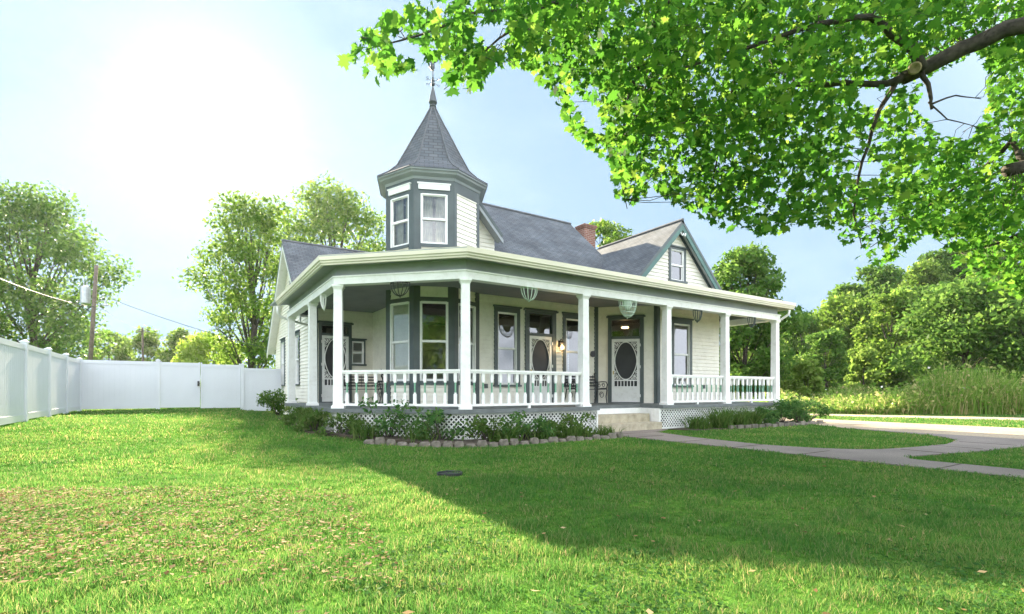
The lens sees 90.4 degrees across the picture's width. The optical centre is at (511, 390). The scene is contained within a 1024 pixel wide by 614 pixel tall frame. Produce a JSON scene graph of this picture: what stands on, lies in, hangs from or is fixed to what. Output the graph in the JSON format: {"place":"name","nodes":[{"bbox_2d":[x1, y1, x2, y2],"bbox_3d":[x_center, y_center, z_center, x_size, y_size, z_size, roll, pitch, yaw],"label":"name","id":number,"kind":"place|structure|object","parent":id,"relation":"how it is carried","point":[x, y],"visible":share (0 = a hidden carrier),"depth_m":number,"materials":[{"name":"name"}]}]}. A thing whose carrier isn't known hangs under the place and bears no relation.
{"place":"outdoors","nodes":[
{"label":"outdoors","id":0,"kind":"place"},
{"bbox_2d":[0,376,1023,613],"bbox_3d":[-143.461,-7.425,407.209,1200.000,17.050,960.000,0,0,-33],"label":"ground","id":1,"kind":"structure","parent":0,"point":[573,603],"depth_m":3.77,"materials":[{"name":"green plant"}]},
{"bbox_2d":[0,263,18,339],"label":"broadleaf tree","id":2,"kind":"object","parent":1,"relation":"on","point":[8,332],"visible":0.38,"depth_m":45.96,"materials":[{"name":"green plant"}]},
{"bbox_2d":[0,337,81,424],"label":"vinyl fence","id":3,"kind":"object","parent":1,"relation":"on","point":[35,382],"visible":0.98,"depth_m":12.56,"materials":[{"name":"white plastic"}]},
{"bbox_2d":[0,176,140,359],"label":"broadleaf tree","id":4,"kind":"object","parent":1,"relation":"on","point":[63,251],"visible":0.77,"depth_m":47.05,"materials":[{"name":"green plant"}]},
{"bbox_2d":[80,265,108,359],"bbox_3d":[-30.363,-4.180,37.046,1.958,9.905,0.592,0,0,-4],"label":"utility pole","id":5,"kind":"object","parent":1,"relation":"on","point":[85,294],"visible":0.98,"depth_m":36.90,"materials":[{"name":"brown wood"}]},
{"bbox_2d":[0,278,94,306],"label":"power line","id":6,"kind":"object","parent":5,"relation":"attached to","point":[43,294],"visible":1,"depth_m":29.55,"materials":[{"name":"black rubber"}]},
{"bbox_2d":[97,293,264,347],"bbox_3d":[-21.567,-4.627,33.499,18.818,5.054,0.029,0,0,22],"label":"power line","id":7,"kind":"object","parent":5,"relation":"attached to","point":[182,324],"visible":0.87,"depth_m":33.65,"materials":[{"name":"black rubber"}]},
{"bbox_2d":[81,331,136,360],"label":"broadleaf tree","id":8,"kind":"object","parent":1,"relation":"on","point":[117,341],"visible":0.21,"depth_m":77.39,"materials":[{"name":"green plant"}]},
{"bbox_2d":[82,359,160,408],"bbox_3d":[-14.214,-0.226,18.559,2.285,1.950,0.156,0,0,-33],"label":"vinyl fence","id":9,"kind":"object","parent":1,"relation":"on","point":[108,384],"visible":0.98,"depth_m":18.52,"materials":[{"name":"white plastic"}]},
{"bbox_2d":[110,325,164,361],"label":"broadleaf tree","id":10,"kind":"object","parent":1,"relation":"on","point":[151,341],"visible":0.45,"depth_m":76.75,"materials":[{"name":"green plant"}]},
{"bbox_2d":[136,327,148,360],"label":"utility pole","id":11,"kind":"object","parent":1,"relation":"on","point":[142,331],"visible":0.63,"depth_m":69.93,"materials":[{"name":"brown wood"}]},
{"bbox_2d":[155,327,196,361],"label":"broadleaf tree","id":12,"kind":"object","parent":1,"relation":"on","point":[171,343],"visible":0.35,"depth_m":76.58,"materials":[{"name":"green plant"}]},
{"bbox_2d":[160,361,239,407],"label":"double gate","id":13,"kind":"structure","parent":1,"relation":"on","point":[180,385],"depth_m":19.82,"materials":[{"name":"white plastic"}]},
{"bbox_2d":[0,485,406,586],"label":"dry clippings","id":14,"kind":"object","parent":1,"relation":"on","point":[22,551],"visible":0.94,"depth_m":3.58,"materials":[{"name":"beige plant"}]},
{"bbox_2d":[171,330,246,396],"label":"broadleaf tree","id":15,"kind":"object","parent":1,"relation":"on","point":[192,349],"visible":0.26,"depth_m":60.31,"materials":[{"name":"green plant"}]},
{"bbox_2d":[171,190,295,368],"bbox_3d":[-18.624,-6.460,35.972,8.990,15.493,8.546,0,0,15],"label":"broadleaf tree","id":16,"kind":"object","parent":1,"relation":"on","point":[262,219],"visible":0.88,"depth_m":34.84,"materials":[{"name":"green plant"}]},
{"bbox_2d":[240,363,280,410],"bbox_3d":[-10.378,-0.141,21.031,1.535,1.951,0.156,0,0,-33],"label":"vinyl fence","id":17,"kind":"object","parent":1,"relation":"on","point":[254,382],"visible":0.88,"depth_m":20.91,"materials":[{"name":"white plastic"}]},
{"bbox_2d":[255,388,297,415],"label":"shrub","id":18,"kind":"object","parent":1,"relation":"on","point":[275,401],"visible":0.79,"depth_m":17.56,"materials":[{"name":"green plant"}]},
{"bbox_2d":[242,170,385,322],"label":"broadleaf tree","id":19,"kind":"object","parent":1,"relation":"on","point":[323,221],"visible":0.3,"depth_m":63.06,"materials":[{"name":"green plant"}]},
{"bbox_2d":[278,418,607,445],"bbox_3d":[-2.775,0.937,12.128,10.401,0.326,3.874,0,0,20],"label":"soil bed","id":20,"kind":"object","parent":1,"relation":"on","point":[465,442],"visible":0.21,"depth_m":10.25,"materials":[{"name":"brown soil"}]},
{"bbox_2d":[281,406,295,421],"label":"shrub","id":21,"kind":"object","parent":20,"relation":"on","point":[288,409],"visible":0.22,"depth_m":13.51,"materials":[{"name":"green plant"}]},
{"bbox_2d":[282,406,314,424],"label":"shrub","id":22,"kind":"object","parent":20,"relation":"on","point":[294,416],"visible":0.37,"depth_m":12.32,"materials":[{"name":"green plant"}]},
{"bbox_2d":[274,405,328,428],"bbox_3d":[-4.584,0.580,11.716,1.841,0.651,1.674,0,0,-33],"label":"daylily","id":23,"kind":"object","parent":20,"relation":"on","point":[302,413],"visible":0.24,"depth_m":11.67,"materials":[{"name":"green plant"}]},
{"bbox_2d":[291,407,332,432],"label":"shrub","id":24,"kind":"object","parent":20,"relation":"on","point":[316,416],"visible":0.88,"depth_m":11.08,"materials":[{"name":"green plant"}]},
{"bbox_2d":[312,412,365,436],"bbox_3d":[-3.603,0.738,10.648,1.165,0.571,0.736,0,0,-7],"label":"shrub","id":25,"kind":"object","parent":20,"relation":"on","point":[338,428],"visible":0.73,"depth_m":10.64,"materials":[{"name":"green plant"}]},
{"bbox_2d":[339,416,402,440],"bbox_3d":[-2.910,0.716,10.420,1.466,0.594,1.370,0,0,-1],"label":"daylily","id":26,"kind":"object","parent":20,"relation":"on","point":[364,430],"visible":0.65,"depth_m":10.28,"materials":[{"name":"green plant"}]},
{"bbox_2d":[358,396,420,436],"bbox_3d":[-2.456,0.577,10.341,1.416,0.963,0.923,0,0,-33],"label":"shrub","id":27,"kind":"object","parent":20,"relation":"on","point":[384,426],"visible":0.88,"depth_m":10.22,"materials":[{"name":"green plant"}]},
{"bbox_2d":[384,417,449,442],"bbox_3d":[-1.792,0.787,10.132,1.420,0.518,1.413,0,0,-33],"label":"daylily","id":28,"kind":"object","parent":20,"relation":"on","point":[412,436],"visible":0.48,"depth_m":10.07,"materials":[{"name":"green plant"}]},
{"bbox_2d":[411,407,472,440],"bbox_3d":[-1.393,0.695,10.038,1.150,0.766,1.090,0,0,21],"label":"shrub","id":29,"kind":"object","parent":20,"relation":"on","point":[430,418],"visible":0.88,"depth_m":10.05,"materials":[{"name":"green plant"}]},
{"bbox_2d":[463,414,505,441],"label":"shrub","id":30,"kind":"object","parent":20,"relation":"on","point":[481,427],"visible":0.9,"depth_m":10.02,"materials":[{"name":"green plant"}]},
{"bbox_2d":[487,414,531,441],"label":"daylily","id":31,"kind":"object","parent":20,"relation":"on","point":[514,436],"visible":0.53,"depth_m":10.15,"materials":[{"name":"green plant"}]},
{"bbox_2d":[500,410,556,439],"bbox_3d":[0.263,0.754,10.514,1.212,0.699,0.834,0,0,-19],"label":"shrub","id":32,"kind":"object","parent":20,"relation":"on","point":[517,420],"visible":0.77,"depth_m":10.52,"materials":[{"name":"green plant"}]},
{"bbox_2d":[521,422,558,439],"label":"daylily","id":33,"kind":"object","parent":20,"relation":"on","point":[543,436],"visible":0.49,"depth_m":10.48,"materials":[{"name":"green plant"}]},
{"bbox_2d":[533,419,566,438],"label":"shrub","id":34,"kind":"object","parent":20,"relation":"on","point":[560,425],"visible":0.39,"depth_m":10.92,"materials":[{"name":"green plant"}]},
{"bbox_2d":[555,420,590,437],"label":"daylily","id":35,"kind":"object","parent":20,"relation":"on","point":[574,430],"visible":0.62,"depth_m":10.92,"materials":[{"name":"green plant"}]},
{"bbox_2d":[560,412,595,436],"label":"shrub","id":36,"kind":"object","parent":20,"relation":"on","point":[569,418],"visible":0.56,"depth_m":11.21,"materials":[{"name":"green plant"}]},
{"bbox_2d":[591,423,626,435],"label":"daylily","id":37,"kind":"object","parent":20,"relation":"on","point":[603,431],"visible":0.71,"depth_m":11.53,"materials":[{"name":"green plant"}]},
{"bbox_2d":[437,470,461,476],"bbox_3d":[-0.778,1.043,6.350,0.320,0.054,0.320,0,0,-33],"label":"drain cover","id":38,"kind":"object","parent":1,"relation":"on","point":[446,473],"visible":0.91,"depth_m":6.32,"materials":[{"name":"black metal"}]},
{"bbox_2d":[0,436,1023,613],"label":"clover","id":39,"kind":"object","parent":1,"relation":"on","point":[698,589],"visible":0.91,"depth_m":2.89,"materials":[{"name":"green plant"}]},
{"bbox_2d":[0,430,1023,613],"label":"fallen leaves","id":40,"kind":"object","parent":1,"relation":"on","point":[648,611],"visible":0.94,"depth_m":2.94,"materials":[{"name":"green plant"}]},
{"bbox_2d":[267,59,795,439],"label":"house","id":41,"kind":"structure","parent":1,"relation":"on","point":[462,329],"depth_m":14.33,"materials":[{"name":"white wood"}]},
{"bbox_2d":[280,337,285,385],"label":"window","id":42,"kind":"structure","parent":41,"relation":"in","point":[282,340],"depth_m":21.82,"materials":[{"name":"white paint"}]},
{"bbox_2d":[295,329,299,385],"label":"window","id":43,"kind":"structure","parent":41,"relation":"in","point":[297,333],"depth_m":19.06,"materials":[{"name":"white paint"}]},
{"bbox_2d":[320,294,325,310],"bbox_3d":[-4.572,-2.120,12.280,0.114,0.390,0.340,0,0,-33],"label":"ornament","id":44,"kind":"object","parent":41,"relation":"hanging from","point":[323,306],"visible":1,"depth_m":12.25,"materials":[{"name":"white paint"}]},
{"bbox_2d":[321,335,348,401],"bbox_3d":[-5.857,-0.725,16.838,0.884,2.170,0.072,0,0,-33],"label":"screen door","id":45,"kind":"structure","parent":41,"relation":"in","point":[327,341],"depth_m":16.76,"materials":[{"name":"white paint"}]},
{"bbox_2d":[317,320,353,402],"bbox_3d":[-5.995,-0.948,17.075,1.160,2.675,0.700,0,0,-33],"label":"doorway","id":46,"kind":"structure","parent":41,"relation":"in","point":[325,327],"depth_m":16.77,"materials":[{"name":"grey wood"}]},
{"bbox_2d":[349,338,366,365],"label":"window","id":47,"kind":"structure","parent":41,"relation":"in","point":[354,340],"depth_m":17.27,"materials":[{"name":"white paint"}]},
{"bbox_2d":[344,376,381,396],"bbox_3d":[-4.830,-0.102,16.208,1.279,0.992,0.631,0,0,-33],"label":"garden bench","id":48,"kind":"object","parent":41,"relation":"on","point":[361,382],"visible":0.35,"depth_m":16.43,"materials":[{"name":"grey wood"}]},
{"bbox_2d":[378,369,389,406],"bbox_3d":[-3.115,-0.068,12.328,0.318,0.925,0.300,0,0,-33],"label":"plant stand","id":49,"kind":"object","parent":41,"relation":"on","point":[382,377],"visible":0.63,"depth_m":12.30,"materials":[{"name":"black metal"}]},
{"bbox_2d":[390,194,408,248],"bbox_3d":[-2.877,-4.400,13.363,0.700,1.340,0.214,0,0,35],"label":"window","id":50,"kind":"structure","parent":41,"relation":"in","point":[400,220],"depth_m":13.47,"materials":[{"name":"white paint"}]},
{"bbox_2d":[390,281,409,296],"bbox_3d":[-2.406,-2.150,10.821,0.461,0.330,0.147,0,0,11],"label":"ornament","id":51,"kind":"object","parent":41,"relation":"hanging from","point":[397,283],"visible":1,"depth_m":10.82,"materials":[{"name":"white metal"}]},
{"bbox_2d":[390,301,409,382],"bbox_3d":[-2.910,-1.255,13.316,0.740,2.090,0.099,0,0,35],"label":"window","id":52,"kind":"structure","parent":41,"relation":"in","point":[392,342],"depth_m":13.47,"materials":[{"name":"white paint"}]},
{"bbox_2d":[394,213,405,245],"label":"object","id":53,"kind":"structure","parent":41,"relation":"in","point":[394,213],"depth_m":14.98,"materials":[{"name":"grey glass"}]},
{"bbox_2d":[420,301,448,382],"bbox_3d":[-2.009,-1.255,13.121,0.740,2.090,0.099,0,0,-10],"label":"window","id":54,"kind":"structure","parent":41,"relation":"in","point":[426,302],"depth_m":13.10,"materials":[{"name":"white paint"}]},
{"bbox_2d":[421,193,447,245],"bbox_3d":[-2.019,-4.400,13.178,0.700,1.340,0.214,0,0,-10],"label":"window","id":55,"kind":"structure","parent":41,"relation":"in","point":[441,219],"depth_m":13.23,"materials":[{"name":"white paint"}]},
{"bbox_2d":[458,303,475,382],"bbox_3d":[-1.234,-1.255,13.620,0.099,2.090,0.740,0,0,35],"label":"window","id":56,"kind":"structure","parent":41,"relation":"in","point":[473,343],"depth_m":13.87,"materials":[{"name":"white paint"}]},
{"bbox_2d":[493,304,521,386],"bbox_3d":[-0.142,-1.265,14.527,0.944,2.300,0.155,0,0,-33],"label":"window","id":57,"kind":"structure","parent":41,"relation":"in","point":[498,309],"depth_m":14.53,"materials":[{"name":"white paint"}]},
{"bbox_2d":[521,287,537,301],"bbox_3d":[0.414,-2.150,11.394,0.451,0.330,0.145,0,0,-33],"label":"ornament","id":58,"kind":"object","parent":41,"relation":"hanging from","point":[536,291],"visible":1,"depth_m":11.38,"materials":[{"name":"metal"}]},
{"bbox_2d":[523,307,558,402],"bbox_3d":[0.708,-1.017,15.387,1.230,2.815,0.700,0,0,-33],"label":"doorway","id":59,"kind":"structure","parent":41,"relation":"in","point":[532,322],"depth_m":15.25,"materials":[{"name":"grey wood"}]},
{"bbox_2d":[530,336,552,402],"bbox_3d":[0.866,-0.630,15.163,0.854,1.980,0.072,0,0,-33],"label":"screen door","id":60,"kind":"structure","parent":41,"relation":"in","point":[540,346],"depth_m":15.20,"materials":[{"name":"white paint"}]},
{"bbox_2d":[562,312,577,386],"bbox_3d":[1.918,-1.265,15.854,0.944,2.300,0.155,0,0,-33],"label":"window","id":61,"kind":"structure","parent":41,"relation":"in","point":[570,316],"depth_m":15.64,"materials":[{"name":"white paint"}]},
{"bbox_2d":[564,371,607,402],"bbox_3d":[2.274,-0.102,15.707,1.279,0.992,0.631,0,0,-33],"label":"garden bench","id":62,"kind":"object","parent":41,"relation":"on","point":[593,382],"visible":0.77,"depth_m":15.81,"materials":[{"name":"black metal"}]},
{"bbox_2d":[606,314,645,402],"bbox_3d":[3.650,-1.002,16.322,1.233,2.785,1.235,0,0,-33],"label":"doorway","id":63,"kind":"structure","parent":41,"relation":"in","point":[615,322],"depth_m":16.21,"materials":[{"name":"grey wood"}]},
{"bbox_2d":[612,339,640,401],"bbox_3d":[3.620,-0.640,16.131,0.638,2.000,0.677,0,0,-33],"label":"screen door","id":64,"kind":"structure","parent":41,"relation":"in","point":[626,366],"depth_m":16.16,"materials":[{"name":"white paint"}]},
{"bbox_2d":[619,299,636,318],"bbox_3d":[3.014,-2.080,13.044,0.615,0.470,0.189,0,0,-33],"label":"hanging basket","id":65,"kind":"object","parent":41,"relation":"hanging from","point":[626,304],"visible":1,"depth_m":13.01,"materials":[{"name":"metal"}]},
{"bbox_2d":[668,244,687,283],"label":"window","id":66,"kind":"structure","parent":41,"relation":"in","point":[682,250],"depth_m":16.49,"materials":[{"name":"white paint"}]},
{"bbox_2d":[671,317,693,386],"bbox_3d":[5.524,-1.240,16.572,1.080,2.250,0.155,0,0,-33],"label":"window","id":67,"kind":"structure","parent":41,"relation":"in","point":[679,321],"depth_m":16.65,"materials":[{"name":"white paint"}]},
{"bbox_2d":[589,218,633,249],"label":"broadleaf tree","id":68,"kind":"object","parent":1,"relation":"on","point":[609,232],"visible":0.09,"depth_m":44.87,"materials":[{"name":"green plant"}]},
{"bbox_2d":[336,0,1023,298],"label":"maple tree","id":69,"kind":"object","parent":1,"relation":"on","point":[573,26],"visible":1,"depth_m":4.95,"materials":[{"name":"green plant"}]},
{"bbox_2d":[668,421,825,430],"bbox_3d":[7.170,1.064,15.179,6.700,0.072,1.450,0,0,-33],"label":"soil bed","id":70,"kind":"object","parent":1,"relation":"on","point":[710,428],"visible":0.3,"depth_m":13.76,"materials":[{"name":"brown soil"}]},
{"bbox_2d":[673,413,715,428],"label":"daylily","id":71,"kind":"object","parent":70,"relation":"on","point":[697,423],"visible":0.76,"depth_m":13.68,"materials":[{"name":"green plant"}]},
{"bbox_2d":[697,406,748,429],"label":"daylily","id":72,"kind":"object","parent":70,"relation":"on","point":[723,420],"visible":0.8,"depth_m":13.94,"materials":[{"name":"green plant"}]},
{"bbox_2d":[716,405,760,424],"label":"daylily","id":73,"kind":"object","parent":70,"relation":"on","point":[743,420],"visible":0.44,"depth_m":14.43,"materials":[{"name":"green plant"}]},
{"bbox_2d":[735,405,776,424],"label":"daylily","id":74,"kind":"object","parent":70,"relation":"on","point":[755,419],"visible":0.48,"depth_m":14.78,"materials":[{"name":"green plant"}]},
{"bbox_2d":[754,406,781,423],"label":"shrub","id":75,"kind":"object","parent":70,"relation":"on","point":[773,416],"visible":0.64,"depth_m":15.07,"materials":[{"name":"green plant"}]},
{"bbox_2d":[767,398,798,422],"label":"shrub","id":76,"kind":"object","parent":70,"relation":"on","point":[783,411],"visible":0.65,"depth_m":15.64,"materials":[{"name":"green plant"}]},
{"bbox_2d":[780,394,817,422],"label":"shrub","id":77,"kind":"object","parent":70,"relation":"on","point":[802,412],"visible":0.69,"depth_m":15.94,"materials":[{"name":"green plant"}]},
{"bbox_2d":[795,398,833,421],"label":"shrub","id":78,"kind":"object","parent":70,"relation":"on","point":[824,411],"visible":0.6,"depth_m":16.48,"materials":[{"name":"green plant"}]},
{"bbox_2d":[733,337,789,390],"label":"broadleaf tree","id":79,"kind":"object","parent":1,"relation":"on","point":[783,345],"visible":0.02,"depth_m":63.19,"materials":[{"name":"green plant"}]},
{"bbox_2d":[710,241,815,398],"bbox_3d":[14.472,-4.018,31.780,6.345,10.637,6.773,0,0,4],"label":"broadleaf tree","id":80,"kind":"object","parent":1,"relation":"on","point":[752,264],"visible":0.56,"depth_m":30.74,"materials":[{"name":"green plant"}]},
{"bbox_2d":[755,351,793,394],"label":"broadleaf tree","id":81,"kind":"object","parent":1,"relation":"on","point":[785,374],"visible":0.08,"depth_m":51.18,"materials":[{"name":"green plant"}]},
{"bbox_2d":[728,420,822,428],"bbox_3d":[7.913,1.005,14.947,4.567,0.150,0.199,0,0,-30],"label":"brick edging","id":82,"kind":"object","parent":1,"relation":"on","point":[781,424],"visible":0.66,"depth_m":14.69,"materials":[{"name":"stone"}]},
{"bbox_2d":[784,354,809,395],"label":"broadleaf tree","id":83,"kind":"object","parent":1,"relation":"on","point":[795,377],"visible":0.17,"depth_m":54.90,"materials":[{"name":"green plant"}]},
{"bbox_2d":[780,358,825,398],"bbox_3d":[17.196,-0.305,30.038,2.163,3.209,2.361,0,0,-33],"label":"bush","id":84,"kind":"object","parent":1,"relation":"on","point":[806,371],"visible":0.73,"depth_m":29.72,"materials":[{"name":"green plant"}]},
{"bbox_2d":[781,312,824,368],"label":"broadleaf tree","id":85,"kind":"object","parent":1,"relation":"on","point":[798,345],"visible":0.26,"depth_m":64.92,"materials":[{"name":"green plant"}]},
{"bbox_2d":[798,326,856,395],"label":"broadleaf tree","id":86,"kind":"object","parent":1,"relation":"on","point":[825,341],"visible":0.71,"depth_m":49.34,"materials":[{"name":"green plant"}]},
{"bbox_2d":[804,289,868,379],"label":"broadleaf tree","id":87,"kind":"object","parent":1,"relation":"on","point":[831,308],"visible":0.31,"depth_m":64.55,"materials":[{"name":"green plant"}]},
{"bbox_2d":[820,282,866,308],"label":"broadleaf tree","id":88,"kind":"object","parent":1,"relation":"on","point":[845,288],"visible":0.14,"depth_m":77.75,"materials":[{"name":"green plant"}]},
{"bbox_2d":[838,347,866,384],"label":"broadleaf tree","id":89,"kind":"object","parent":1,"relation":"on","point":[851,353],"visible":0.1,"depth_m":56.55,"materials":[{"name":"green plant"}]},
{"bbox_2d":[842,347,884,393],"bbox_3d":[23.422,-0.831,33.865,2.464,4.262,2.358,0,0,42],"label":"broadleaf tree","id":90,"kind":"object","parent":1,"relation":"on","point":[863,364],"visible":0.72,"depth_m":33.80,"materials":[{"name":"green plant"}]},
{"bbox_2d":[832,297,894,351],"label":"broadleaf tree","id":91,"kind":"object","parent":1,"relation":"on","point":[861,313],"visible":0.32,"depth_m":61.31,"materials":[{"name":"green plant"}]},
{"bbox_2d":[851,263,906,336],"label":"broadleaf tree","id":92,"kind":"object","parent":1,"relation":"on","point":[877,280],"visible":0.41,"depth_m":72.48,"materials":[{"name":"green plant"}]},
{"bbox_2d":[735,357,1023,414],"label":"tall weeds","id":93,"kind":"object","parent":1,"relation":"on","point":[963,406],"visible":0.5,"depth_m":22.50,"materials":[{"name":"green plant"}]},
{"bbox_2d":[850,287,927,390],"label":"broadleaf tree","id":94,"kind":"object","parent":1,"relation":"on","point":[893,305],"visible":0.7,"depth_m":51.22,"materials":[{"name":"green plant"}]},
{"bbox_2d":[894,284,932,341],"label":"broadleaf tree","id":95,"kind":"object","parent":1,"relation":"on","point":[918,290],"visible":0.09,"depth_m":62.20,"materials":[{"name":"green plant"}]},
{"bbox_2d":[889,324,950,385],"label":"broadleaf tree","id":96,"kind":"object","parent":1,"relation":"on","point":[924,346],"visible":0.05,"depth_m":53.71,"materials":[{"name":"green plant"}]},
{"bbox_2d":[897,257,954,287],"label":"broadleaf tree","id":97,"kind":"object","parent":1,"relation":"on","point":[917,276],"visible":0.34,"depth_m":77.69,"materials":[{"name":"green plant"}]},
{"bbox_2d":[917,247,963,286],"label":"broadleaf tree","id":98,"kind":"object","parent":1,"relation":"on","point":[941,256],"visible":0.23,"depth_m":78.63,"materials":[{"name":"green plant"}]},
{"bbox_2d":[883,269,1023,383],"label":"broadleaf tree","id":99,"kind":"object","parent":1,"relation":"on","point":[957,303],"visible":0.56,"depth_m":43.31,"materials":[{"name":"green plant"}]},
{"bbox_2d":[951,253,991,279],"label":"broadleaf tree","id":100,"kind":"object","parent":1,"relation":"on","point":[966,267],"visible":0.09,"depth_m":76.91,"materials":[{"name":"green plant"}]},
{"bbox_2d":[956,287,1023,385],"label":"broadleaf tree","id":101,"kind":"object","parent":1,"relation":"on","point":[1016,306],"visible":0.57,"depth_m":39.29,"materials":[{"name":"green plant"}]},
{"bbox_2d":[0,0,1023,378],"label":"sky","id":102,"kind":"structure","parent":0,"point":[145,111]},
{"bbox_2d":[615,429,667,433],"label":"pavement","id":103,"kind":"structure","parent":0,"point":[641,431],"depth_m":12.70,"materials":[{"name":"concrete"}]},
{"bbox_2d":[623,429,1023,478],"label":"path","id":104,"kind":"structure","parent":0,"point":[892,456],"depth_m":8.92,"materials":[{"name":"concrete"}]},
{"bbox_2d":[782,417,1023,438],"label":"driveway","id":105,"kind":"structure","parent":0,"point":[1001,432],"depth_m":13.95,"materials":[{"name":"grey concrete"}]},
{"bbox_2d":[808,413,1023,419],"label":"road","id":106,"kind":"structure","parent":0,"point":[964,417],"depth_m":20.47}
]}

